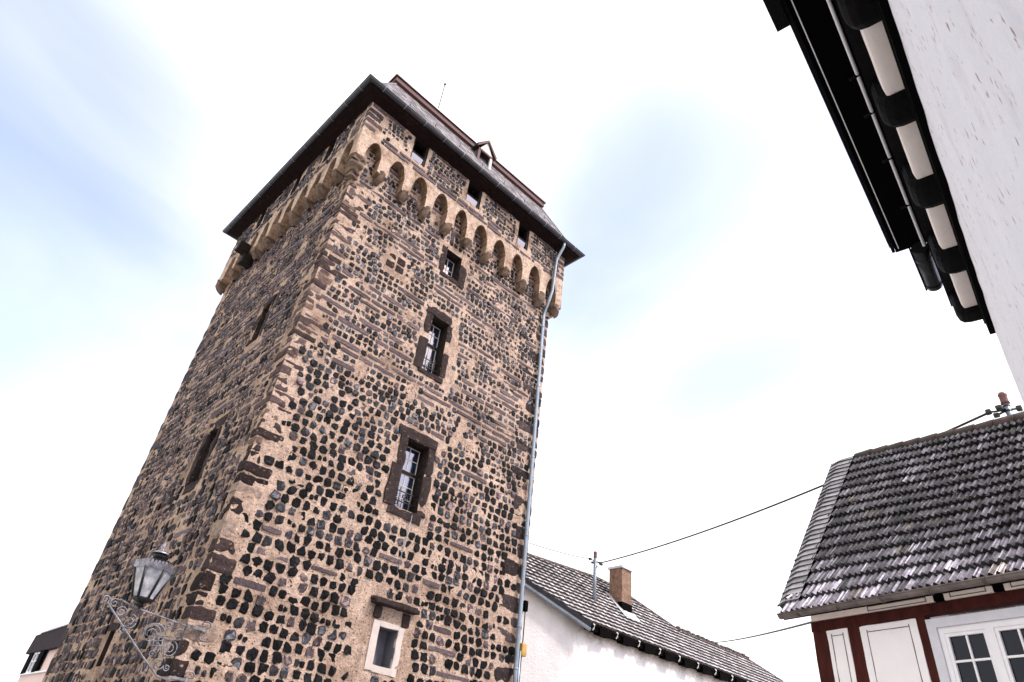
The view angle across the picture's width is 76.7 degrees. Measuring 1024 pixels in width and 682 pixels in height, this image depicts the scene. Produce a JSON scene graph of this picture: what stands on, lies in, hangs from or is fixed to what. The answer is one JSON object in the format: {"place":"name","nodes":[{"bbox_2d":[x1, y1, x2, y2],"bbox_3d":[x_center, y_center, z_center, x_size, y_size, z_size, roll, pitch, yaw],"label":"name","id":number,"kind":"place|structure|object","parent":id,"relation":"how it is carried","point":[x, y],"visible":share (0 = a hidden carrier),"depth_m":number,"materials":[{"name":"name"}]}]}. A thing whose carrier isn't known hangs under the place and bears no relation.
{"place":"outdoors","nodes":[
{"label":"outdoors","id":0,"kind":"place"},
{"bbox_2d":[0,0,1023,681],"label":"sky","id":1,"kind":"structure","parent":0,"point":[738,321],"materials":[{"name":"white"}]},
{"bbox_2d":[763,0,1023,402],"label":"rendered building","id":2,"kind":"structure","parent":0,"point":[923,101],"depth_m":4.17,"materials":[{"name":"white paint"}]},
{"label":"ground","id":3,"kind":"structure","parent":0,"visible":0},
{"bbox_2d":[17,622,68,681],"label":"pink house","id":4,"kind":"structure","parent":3,"relation":"on","point":[41,650],"depth_m":18.80,"materials":[{"name":"white paint"}]},
{"bbox_2d":[20,650,46,673],"bbox_3d":[-14.097,9.488,19.093,1.800,0.572,0.113,-27,-47,38],"label":"window","id":5,"kind":"structure","parent":4,"relation":"in","point":[33,662],"depth_m":19.13,"materials":[{"name":"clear glass"}]},
{"bbox_2d":[520,551,783,681],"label":"white house","id":6,"kind":"structure","parent":3,"relation":"on","point":[581,626],"depth_m":22.13,"materials":[{"name":"tile"}]},
{"bbox_2d":[530,543,588,558],"bbox_3d":[0.902,6.804,21.869,0.024,0.661,5.873,-23,-45,36],"label":"overhead cable","id":7,"kind":"object","parent":6,"relation":"attached to","point":[558,551],"visible":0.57,"depth_m":22.47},
{"bbox_2d":[601,413,985,562],"bbox_3d":[5.938,4.746,17.803,0.044,1.008,14.975,17,-37,-14],"label":"overhead cable","id":8,"kind":"object","parent":6,"relation":"attached to","point":[955,427],"visible":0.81,"depth_m":16.86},
{"bbox_2d":[777,392,1023,681],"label":"half timbered house","id":9,"kind":"structure","parent":3,"relation":"on","point":[908,565],"depth_m":10.00,"materials":[{"name":"tile"}]},
{"bbox_2d":[716,621,811,642],"bbox_3d":[7.616,9.900,21.730,0.040,4.464,23.913,-1,-36,11],"label":"overhead cable","id":10,"kind":"object","parent":9,"relation":"attached to","point":[795,626],"visible":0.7,"depth_m":16.00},
{"bbox_2d":[925,606,1023,681],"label":"window","id":11,"kind":"structure","parent":9,"relation":"in","point":[985,646],"depth_m":8.59,"materials":[{"name":"grey paint"}]},
{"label":"pavement","id":12,"kind":"structure","parent":0,"visible":0},
{"bbox_2d":[42,73,584,681],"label":"stone tower","id":13,"kind":"structure","parent":12,"relation":"on","point":[334,483],"depth_m":16.01,"materials":[{"name":"stone"}]},
{"bbox_2d":[109,621,121,631],"label":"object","id":14,"kind":"structure","parent":13,"relation":"in","point":[113,626],"depth_m":13.69,"materials":[{"name":"brown stone"}]},
{"bbox_2d":[102,540,211,681],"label":"wall lantern","id":15,"kind":"object","parent":13,"relation":"attached to","point":[153,576],"depth_m":10.71,"materials":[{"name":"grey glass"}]},
{"bbox_2d":[181,414,227,494],"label":"window","id":16,"kind":"structure","parent":13,"relation":"in","point":[190,484],"depth_m":15.15,"materials":[{"name":"brown stone"}]},
{"bbox_2d":[246,294,276,346],"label":"window","id":17,"kind":"structure","parent":13,"relation":"in","point":[262,313],"depth_m":17.41,"materials":[{"name":"brown stone"}]},
{"bbox_2d":[256,210,267,228],"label":"parapet window","id":18,"kind":"structure","parent":13,"relation":"in","point":[262,217],"depth_m":23.21,"materials":[{"name":"black glass"}]},
{"bbox_2d":[292,174,302,192],"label":"parapet window","id":19,"kind":"structure","parent":13,"relation":"in","point":[299,178],"depth_m":21.65,"materials":[{"name":"black glass"}]},
{"bbox_2d":[324,141,338,168],"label":"parapet window","id":20,"kind":"structure","parent":13,"relation":"in","point":[331,147],"depth_m":20.33,"materials":[{"name":"black glass"}]},
{"bbox_2d":[363,595,419,676],"bbox_3d":[-2.686,6.255,13.678,0.597,1.414,1.213,-27,-47,38],"label":"niche window","id":21,"kind":"structure","parent":13,"relation":"in","point":[377,641],"depth_m":13.67,"materials":[{"name":"paint"}]},
{"bbox_2d":[383,423,437,525],"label":"window","id":22,"kind":"structure","parent":13,"relation":"in","point":[401,483],"depth_m":15.67,"materials":[{"name":"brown wood"}]},
{"bbox_2d":[410,138,428,166],"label":"parapet window","id":23,"kind":"structure","parent":13,"relation":"in","point":[419,152],"depth_m":20.06,"materials":[{"name":"black glass"}]},
{"bbox_2d":[413,303,452,384],"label":"window","id":24,"kind":"structure","parent":13,"relation":"in","point":[427,362],"depth_m":17.85,"materials":[{"name":"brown wood"}]},
{"bbox_2d":[438,244,466,288],"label":"window","id":25,"kind":"structure","parent":13,"relation":"in","point":[446,265],"depth_m":19.49,"materials":[{"name":"brown stone"}]},
{"bbox_2d":[465,181,481,208],"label":"parapet window","id":26,"kind":"structure","parent":13,"relation":"in","point":[474,198],"depth_m":21.27,"materials":[{"name":"black glass"}]},
{"bbox_2d":[514,222,528,249],"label":"parapet window","id":27,"kind":"structure","parent":13,"relation":"in","point":[523,233],"depth_m":22.52,"materials":[{"name":"black glass"}]},
{"bbox_2d":[519,600,527,681],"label":"junction box","id":28,"kind":"object","parent":13,"relation":"attached to","point":[523,648],"visible":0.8,"depth_m":16.12,"materials":[{"name":"metal"}]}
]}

